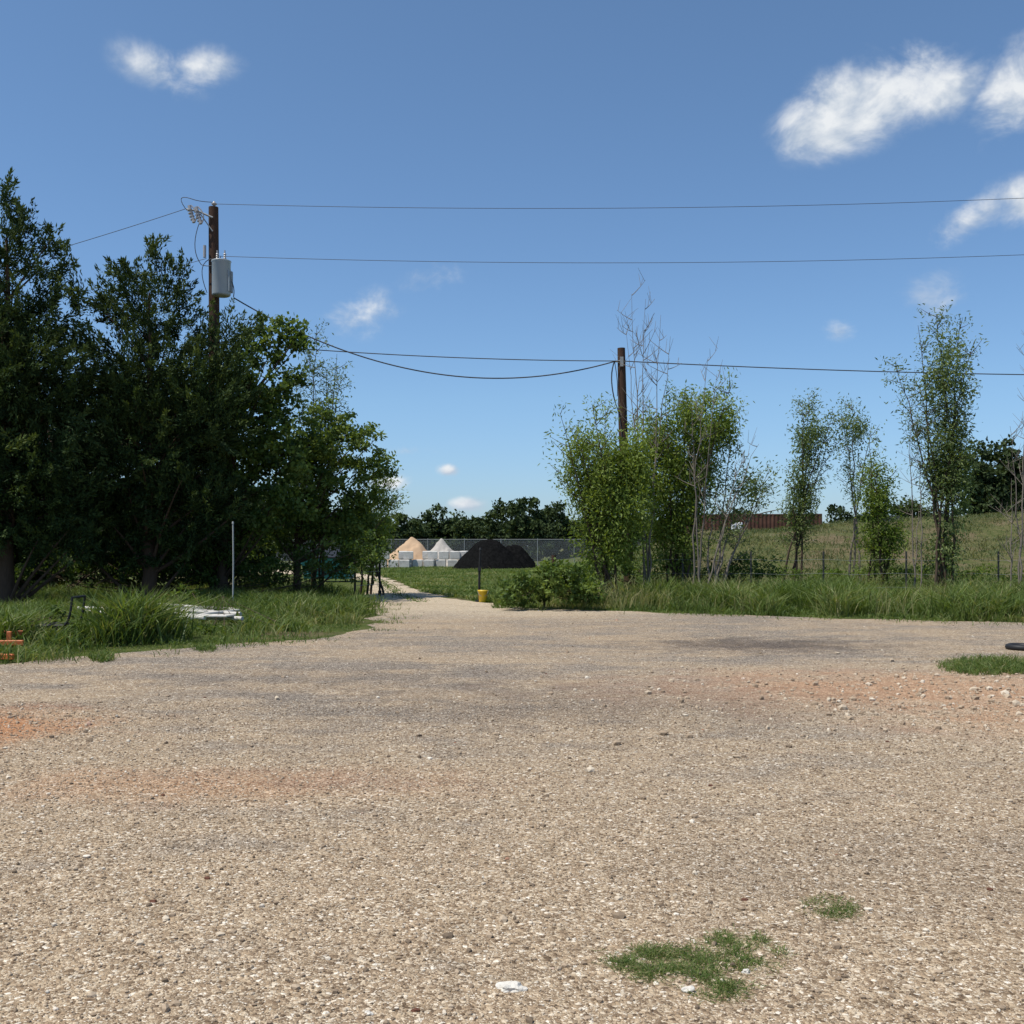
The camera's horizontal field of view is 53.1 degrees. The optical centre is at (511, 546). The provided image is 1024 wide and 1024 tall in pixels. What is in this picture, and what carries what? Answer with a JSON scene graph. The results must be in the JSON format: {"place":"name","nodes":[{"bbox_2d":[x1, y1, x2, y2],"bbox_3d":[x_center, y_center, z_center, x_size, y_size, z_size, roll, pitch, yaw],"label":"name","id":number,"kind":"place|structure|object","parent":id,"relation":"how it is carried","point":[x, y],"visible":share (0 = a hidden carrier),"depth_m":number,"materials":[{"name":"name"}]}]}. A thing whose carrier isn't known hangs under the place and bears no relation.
{"place":"outdoors","nodes":[
{"label":"outdoors","id":0,"kind":"place"},
{"bbox_2d":[0,574,421,662],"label":"verge grass","id":1,"kind":"structure","parent":0,"point":[122,618],"depth_m":18.09,"materials":[{"name":"green plant"}]},
{"bbox_2d":[301,549,353,581],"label":"dumpster","id":2,"kind":"object","parent":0,"point":[330,557],"visible":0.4,"depth_m":45.28,"materials":[{"name":"teal paint"}]},
{"bbox_2d":[277,570,492,606],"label":"dirt road","id":3,"kind":"structure","parent":0,"point":[437,598],"depth_m":31.74,"materials":[{"name":"beige gravel"}]},
{"bbox_2d":[362,544,647,602],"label":"field grass","id":4,"kind":"structure","parent":0,"point":[448,583],"depth_m":46.36,"materials":[{"name":"green plant"}]},
{"bbox_2d":[0,603,1023,1023],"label":"gravel lot","id":5,"kind":"structure","parent":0,"point":[430,653],"depth_m":5.87,"materials":[{"name":"beige gravel"}]},
{"bbox_2d":[86,642,220,662],"bbox_3d":[-5.239,1.544,15.102,2.352,0.134,1.296,0,0,-44],"label":"grass patch","id":6,"kind":"object","parent":5,"relation":"on","point":[103,656],"visible":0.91,"depth_m":14.68,"materials":[{"name":"green plant"}]},
{"bbox_2d":[365,1010,373,1015],"bbox_3d":[-0.488,1.592,3.492,0.030,0.019,0.028,0,0,-28],"label":"rock","id":7,"kind":"object","parent":5,"relation":"on","point":[368,1012],"visible":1,"depth_m":3.49,"materials":[{"name":"white stone"}]},
{"bbox_2d":[410,1008,420,1011],"bbox_3d":[-0.331,1.593,3.517,0.036,0.017,0.022,0,0,0],"label":"rock","id":8,"kind":"object","parent":5,"relation":"on","point":[415,1010],"visible":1,"depth_m":3.51,"materials":[{"name":"brown stone"}]},
{"bbox_2d":[495,981,527,992],"bbox_3d":[-0.002,1.589,3.691,0.119,0.043,0.067,0,0,0],"label":"rock","id":9,"kind":"object","parent":5,"relation":"on","point":[510,986],"visible":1,"depth_m":3.67,"materials":[{"name":"white stone"}]},
{"bbox_2d":[681,985,694,992],"bbox_3d":[0.632,1.590,3.673,0.047,0.034,0.038,0,0,18],"label":"rock","id":10,"kind":"object","parent":5,"relation":"on","point":[691,988],"visible":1,"depth_m":3.66,"materials":[{"name":"white stone"}]},
{"bbox_2d":[592,924,799,1005],"bbox_3d":[0.750,1.586,3.887,0.900,0.050,0.689,0,0,-21],"label":"grass patch","id":11,"kind":"object","parent":5,"relation":"on","point":[623,962],"visible":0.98,"depth_m":3.91,"materials":[{"name":"green plant"}]},
{"bbox_2d":[741,969,749,973],"bbox_3d":[0.875,1.593,3.832,0.037,0.024,0.021,0,0,0],"label":"rock","id":12,"kind":"object","parent":5,"relation":"on","point":[746,971],"visible":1,"depth_m":3.83,"materials":[{"name":"white stone"}]},
{"bbox_2d":[794,892,863,922],"bbox_3d":[1.406,1.589,4.519,0.370,0.043,0.412,0,0,0],"label":"grass patch","id":13,"kind":"object","parent":5,"relation":"on","point":[831,913],"visible":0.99,"depth_m":4.50,"materials":[{"name":"green plant"}]},
{"bbox_2d":[931,653,1023,675],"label":"grass patch","id":14,"kind":"object","parent":5,"relation":"on","point":[995,665],"visible":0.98,"depth_m":13.28,"materials":[{"name":"green plant"}]},
{"bbox_2d":[1005,643,1023,650],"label":"old tire","id":15,"kind":"object","parent":5,"relation":"on","point":[1015,646],"visible":1,"depth_m":15.69,"materials":[{"name":"black rubber"}]},
{"bbox_2d":[0,513,1023,664],"bbox_3d":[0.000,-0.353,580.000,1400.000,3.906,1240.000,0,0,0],"label":"ground","id":16,"kind":"structure","parent":0,"point":[364,623],"depth_m":47.88,"materials":[{"name":"green plant"}]},
{"bbox_2d":[0,630,23,659],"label":"orange barricade","id":17,"kind":"object","parent":16,"relation":"on","point":[9,639],"visible":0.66,"depth_m":15.01,"materials":[{"name":"plastic"}]},
{"bbox_2d":[10,600,88,645],"bbox_3d":[-7.622,1.303,16.891,1.209,0.798,2.224,0,0,-34],"label":"weed shrub","id":18,"kind":"object","parent":16,"relation":"on","point":[72,626],"visible":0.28,"depth_m":17.32,"materials":[{"name":"green plant"}]},
{"bbox_2d":[31,595,85,630],"bbox_3d":[-7.325,1.203,16.547,0.672,0.806,0.550,0,0,0],"label":"metal chair frame","id":19,"kind":"object","parent":16,"relation":"on","point":[69,614],"visible":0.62,"depth_m":16.30,"materials":[{"name":"black metal"}]},
{"bbox_2d":[0,167,119,604],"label":"juniper tree","id":20,"kind":"object","parent":16,"relation":"on","point":[24,426],"visible":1,"depth_m":25.73,"materials":[{"name":"green plant"}]},
{"bbox_2d":[0,639,120,664],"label":"weed clump","id":21,"kind":"object","parent":16,"relation":"on","point":[21,656],"visible":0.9,"depth_m":14.22,"materials":[{"name":"green plant"}]},
{"bbox_2d":[10,357,290,593],"bbox_3d":[-17.771,-2.554,34.849,20.850,8.941,8.017,0,0,0],"label":"brush thicket","id":22,"kind":"object","parent":16,"relation":"on","point":[55,580],"visible":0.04,"depth_m":33.00,"materials":[{"name":"green plant"}]},
{"bbox_2d":[42,233,270,598],"bbox_3d":[-9.865,-3.445,28.024,6.629,10.392,4.916,0,0,0],"label":"juniper tree","id":23,"kind":"object","parent":16,"relation":"on","point":[148,491],"visible":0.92,"depth_m":27.51,"materials":[{"name":"green plant"}]},
{"bbox_2d":[77,604,243,620],"bbox_3d":[-7.465,1.404,21.633,3.380,0.198,4.538,0,0,-19],"label":"pipe stack","id":24,"kind":"object","parent":16,"relation":"on","point":[225,611],"visible":0.28,"depth_m":21.49,"materials":[{"name":"white plastic"}]},
{"bbox_2d":[14,528,394,594],"bbox_3d":[-9.618,0.506,29.525,12.406,2.417,2.238,0,0,0],"label":"understory shrub","id":25,"kind":"object","parent":16,"relation":"on","point":[343,567],"visible":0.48,"depth_m":29.33,"materials":[{"name":"green plant"}]},
{"bbox_2d":[181,197,233,592],"bbox_3d":[-8.811,-4.131,29.888,1.529,12.063,0.670,0,0,17],"label":"utility pole","id":26,"kind":"object","parent":16,"relation":"on","point":[221,285],"visible":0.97,"depth_m":29.78,"materials":[{"name":"brown wood"}]},
{"bbox_2d":[18,209,184,260],"bbox_3d":[-16.737,-8.162,30.401,14.578,3.342,0.016,0,0,5],"label":"power line","id":27,"kind":"object","parent":26,"relation":"attached to","point":[121,229],"visible":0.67,"depth_m":29.95,"materials":[{"name":"metal"}]},
{"bbox_2d":[222,255,1010,262],"bbox_3d":[8.638,-8.890,30.499,34.740,1.035,0.014,0,0,-2],"label":"power line","id":28,"kind":"object","parent":26,"relation":"attached to","point":[646,262],"visible":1,"depth_m":30.37,"materials":[{"name":"metal"}]},
{"bbox_2d":[226,198,1020,208],"bbox_3d":[8.638,-10.559,30.499,34.740,1.198,0.014,0,0,-2],"label":"power line","id":29,"kind":"object","parent":26,"relation":"attached to","point":[603,208],"visible":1,"depth_m":30.30,"materials":[{"name":"metal"}]},
{"bbox_2d":[187,614,234,619],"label":"scrap boards","id":30,"kind":"object","parent":16,"relation":"on","point":[217,616],"visible":0.47,"depth_m":20.22,"materials":[{"name":"grey wood"}]},
{"bbox_2d":[232,521,233,600],"bbox_3d":[-7.221,0.530,26.500,0.055,2.340,0.055,0,0,23],"label":"marker post","id":31,"kind":"object","parent":16,"relation":"on","point":[233,558],"visible":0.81,"depth_m":26.48,"materials":[{"name":"paint"}]},
{"bbox_2d":[162,311,322,591],"bbox_3d":[-7.731,-2.533,29.476,3.892,8.530,4.222,0,0,-44],"label":"oak tree","id":32,"kind":"object","parent":16,"relation":"on","point":[264,451],"visible":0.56,"depth_m":29.17,"materials":[{"name":"green plant"}]},
{"bbox_2d":[161,582,325,633],"bbox_3d":[-5.793,1.255,21.787,2.851,0.899,6.799,0,0,-27],"label":"weed shrub","id":33,"kind":"object","parent":16,"relation":"on","point":[197,592],"visible":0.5,"depth_m":20.62,"materials":[{"name":"green plant"}]},
{"bbox_2d":[275,318,355,594],"bbox_3d":[-6.145,-2.709,32.289,2.538,8.736,2.234,0,0,0],"label":"willow tree","id":34,"kind":"object","parent":16,"relation":"on","point":[335,379],"visible":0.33,"depth_m":32.07,"materials":[{"name":"green plant"}]},
{"bbox_2d":[243,397,403,594],"bbox_3d":[-5.902,-1.457,31.573,4.358,6.376,3.476,0,0,-32],"label":"oak tree","id":35,"kind":"object","parent":16,"relation":"on","point":[326,525],"visible":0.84,"depth_m":31.27,"materials":[{"name":"green plant"}]},
{"bbox_2d":[330,460,409,594],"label":"willow tree","id":36,"kind":"object","parent":16,"relation":"on","point":[370,573],"visible":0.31,"depth_m":33.16,"materials":[{"name":"green plant"}]},
{"bbox_2d":[378,543,381,595],"bbox_3d":[-4.198,0.775,32.509,0.103,1.750,0.057,0,0,25],"label":"fence post","id":37,"kind":"object","parent":16,"relation":"on","point":[379,592],"visible":0.65,"depth_m":32.49,"materials":[{"name":"metal"}]},
{"bbox_2d":[123,493,653,560],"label":"distant tree line","id":38,"kind":"object","parent":16,"relation":"on","point":[536,524],"visible":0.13,"depth_m":110.03,"materials":[{"name":"green plant"}]},
{"bbox_2d":[387,537,426,566],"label":"sand pile","id":39,"kind":"object","parent":16,"relation":"on","point":[415,546],"visible":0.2,"depth_m":78.21,"materials":[{"name":"beige sand"}]},
{"bbox_2d":[368,551,466,567],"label":"concrete block bin","id":40,"kind":"object","parent":16,"relation":"on","point":[429,557],"visible":0.62,"depth_m":75.47,"materials":[{"name":"grey concrete"}]},
{"bbox_2d":[430,538,458,565],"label":"gravel pile","id":41,"kind":"object","parent":16,"relation":"on","point":[441,545],"visible":0.15,"depth_m":78.61,"materials":[{"name":"grey gravel"}]},
{"bbox_2d":[271,538,652,565],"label":"chain link fence","id":42,"kind":"object","parent":16,"relation":"on","point":[464,545],"visible":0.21,"depth_m":84.00,"materials":[{"name":"metal"}]},
{"bbox_2d":[475,548,481,601],"bbox_3d":[-0.934,0.870,29.500,0.240,1.661,0.240,0,0,0],"label":"gate post","id":43,"kind":"object","parent":16,"relation":"on","point":[479,573],"visible":0.82,"depth_m":29.47,"materials":[{"name":"black metal"}]},
{"bbox_2d":[478,590,487,601],"bbox_3d":[-0.827,1.420,29.200,0.312,0.340,0.310,0,0,0],"label":"yellow bucket","id":44,"kind":"object","parent":16,"relation":"on","point":[482,594],"visible":1,"depth_m":29.09,"materials":[{"name":"plastic"}]},
{"bbox_2d":[453,539,524,569],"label":"mulch pile","id":45,"kind":"object","parent":16,"relation":"on","point":[495,554],"visible":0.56,"depth_m":70.80,"materials":[{"name":"black soil"}]},
{"bbox_2d":[506,545,536,567],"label":"mulch pile","id":46,"kind":"object","parent":16,"relation":"on","point":[520,553],"visible":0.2,"depth_m":72.31,"materials":[{"name":"black soil"}]},
{"bbox_2d":[495,557,608,608],"bbox_3d":[0.993,0.990,25.775,2.900,1.440,1.973,0,0,0],"label":"roadside shrub","id":47,"kind":"object","parent":16,"relation":"on","point":[555,581],"visible":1,"depth_m":25.41,"materials":[{"name":"green plant"}]},
{"bbox_2d":[538,391,670,599],"bbox_3d":[2.564,-1.299,28.412,3.726,5.917,3.182,0,0,0],"label":"willow tree","id":48,"kind":"object","parent":16,"relation":"on","point":[603,490],"visible":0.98,"depth_m":28.14,"materials":[{"name":"green plant"}]},
{"bbox_2d":[611,347,633,589],"bbox_3d":[3.469,-2.141,31.997,0.779,8.096,0.345,0,0,0],"label":"utility pole","id":49,"kind":"object","parent":16,"relation":"on","point":[621,384],"visible":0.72,"depth_m":31.88,"materials":[{"name":"brown wood"}]},
{"bbox_2d":[220,342,612,360],"bbox_3d":[-2.656,-5.841,30.879,12.297,0.297,0.027,0,0,-9],"label":"service cable","id":50,"kind":"object","parent":49,"relation":"attached to","point":[458,357],"visible":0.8,"depth_m":31.04,"materials":[{"name":"rubber"}]},
{"bbox_2d":[234,297,614,378],"bbox_3d":[-2.457,-6.182,30.898,11.528,2.169,0.036,0,0,-10],"label":"service cable","id":51,"kind":"object","parent":49,"relation":"attached to","point":[438,373],"visible":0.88,"depth_m":30.95,"materials":[{"name":"rubber"}]},
{"bbox_2d":[623,361,1023,374],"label":"service cable","id":52,"kind":"object","parent":49,"relation":"attached to","point":[811,369],"visible":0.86,"depth_m":32.07,"materials":[{"name":"rubber"}]},
{"bbox_2d":[424,515,824,549],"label":"forest belt","id":53,"kind":"object","parent":16,"relation":"on","point":[472,519],"depth_m":264.01,"materials":[{"name":"green plant"}]},
{"bbox_2d":[611,270,683,587],"bbox_3d":[3.836,-3.084,29.133,2.086,9.478,1.442,0,0,16],"label":"bare sapling","id":54,"kind":"object","parent":16,"relation":"on","point":[648,553],"visible":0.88,"depth_m":29.08,"materials":[{"name":"grey plant"}]},
{"bbox_2d":[577,550,785,586],"bbox_3d":[5.010,0.885,31.010,6.590,1.656,1.967,0,0,0],"label":"roadside shrub","id":55,"kind":"object","parent":16,"relation":"on","point":[731,571],"visible":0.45,"depth_m":30.81,"materials":[{"name":"green plant"}]},
{"bbox_2d":[682,552,683,585],"bbox_3d":[4.916,0.900,29.509,0.103,1.500,0.057,0,0,25],"label":"fence post","id":56,"kind":"object","parent":16,"relation":"on","point":[682,568],"visible":0.51,"depth_m":29.49,"materials":[{"name":"metal"}]},
{"bbox_2d":[599,559,1014,588],"bbox_3d":[11.062,0.800,29.480,17.208,0.846,0.006,0,0,0],"label":"wire fence","id":57,"kind":"object","parent":56,"relation":"attached to","point":[823,559],"visible":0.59,"depth_m":29.48,"materials":[{"name":"metal"}]},
{"bbox_2d":[623,367,754,588],"bbox_3d":[5.078,-1.694,29.813,3.896,6.722,3.079,0,0,0],"label":"willow tree","id":58,"kind":"object","parent":16,"relation":"on","point":[678,510],"visible":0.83,"depth_m":29.62,"materials":[{"name":"green plant"}]},
{"bbox_2d":[675,336,758,591],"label":"bare sapling","id":59,"kind":"object","parent":16,"relation":"on","point":[695,521],"visible":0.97,"depth_m":28.20,"materials":[{"name":"grey plant"}]},
{"bbox_2d":[681,434,790,583],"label":"willow tree","id":60,"kind":"object","parent":16,"relation":"on","point":[752,487],"visible":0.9,"depth_m":29.53,"materials":[{"name":"green plant"}]},
{"bbox_2d":[750,551,751,586],"bbox_3d":[6.883,0.900,29.509,0.103,1.500,0.057,0,0,25],"label":"fence post","id":61,"kind":"object","parent":16,"relation":"on","point":[750,566],"visible":0.58,"depth_m":29.49,"materials":[{"name":"paint"}]},
{"bbox_2d":[686,514,821,531],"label":"shipping container","id":62,"kind":"object","parent":16,"relation":"on","point":[769,521],"visible":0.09,"depth_m":80.69,"materials":[{"name":"metal"}]},
{"bbox_2d":[488,566,1023,625],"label":"verge grass","id":63,"kind":"structure","parent":16,"relation":"on","point":[973,600],"depth_m":24.55,"materials":[{"name":"green plant"}]},
{"bbox_2d":[646,495,943,539],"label":"distant tree line","id":64,"kind":"object","parent":16,"relation":"on","point":[840,512],"visible":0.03,"depth_m":103.06,"materials":[{"name":"green plant"}]},
{"bbox_2d":[585,510,1023,587],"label":"hill grass","id":65,"kind":"structure","parent":16,"relation":"on","point":[985,516],"depth_m":50.96,"materials":[{"name":"green plant"}]},
{"bbox_2d":[773,387,859,582],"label":"sparse tree","id":66,"kind":"object","parent":16,"relation":"on","point":[799,512],"visible":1,"depth_m":33.80,"materials":[{"name":"green plant"}]},
{"bbox_2d":[830,392,886,577],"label":"sparse tree","id":67,"kind":"object","parent":16,"relation":"on","point":[856,430],"visible":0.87,"depth_m":33.99,"materials":[{"name":"green plant"}]},
{"bbox_2d":[842,423,914,589],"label":"willow tree","id":68,"kind":"object","parent":16,"relation":"on","point":[879,496],"visible":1,"depth_m":31.77,"materials":[{"name":"green plant"}]},
{"bbox_2d":[765,562,1023,588],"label":"roadside shrub","id":69,"kind":"object","parent":16,"relation":"on","point":[860,570],"visible":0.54,"depth_m":31.81,"materials":[{"name":"green plant"}]},
{"bbox_2d":[905,551,906,589],"bbox_3d":[11.357,0.900,29.509,0.103,1.500,0.057,0,0,25],"label":"fence post","id":70,"kind":"object","parent":16,"relation":"on","point":[905,568],"visible":0.67,"depth_m":29.49,"materials":[{"name":"metal"}]},
{"bbox_2d":[894,383,936,588],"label":"bare sapling","id":71,"kind":"object","parent":16,"relation":"on","point":[922,535],"visible":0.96,"depth_m":29.66,"materials":[{"name":"grey plant"}]},
{"bbox_2d":[875,300,989,587],"bbox_3d":[12.231,-2.709,29.425,2.958,8.728,2.504,0,0,0],"label":"tall willow tree","id":72,"kind":"object","parent":16,"relation":"on","point":[949,469],"visible":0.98,"depth_m":29.39,"materials":[{"name":"green plant"}]},
{"bbox_2d":[954,434,1023,515],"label":"distant tree line","id":73,"kind":"object","parent":16,"relation":"on","point":[992,487],"visible":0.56,"depth_m":84.91,"materials":[{"name":"green plant"}]},
{"bbox_2d":[997,551,998,584],"bbox_3d":[14.012,0.900,29.509,0.103,1.500,0.057,0,0,25],"label":"fence post","id":74,"kind":"object","parent":16,"relation":"on","point":[997,566],"visible":0.48,"depth_m":29.50,"materials":[{"name":"metal"}]},
{"bbox_2d":[987,331,1023,586],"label":"bare sapling","id":75,"kind":"object","parent":16,"relation":"on","point":[1021,536],"visible":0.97,"depth_m":27.85,"materials":[{"name":"green plant"}]},
{"bbox_2d":[0,0,1023,525],"label":"sky","id":76,"kind":"structure","parent":0,"point":[113,113],"materials":[{"name":"blue"}]}
]}

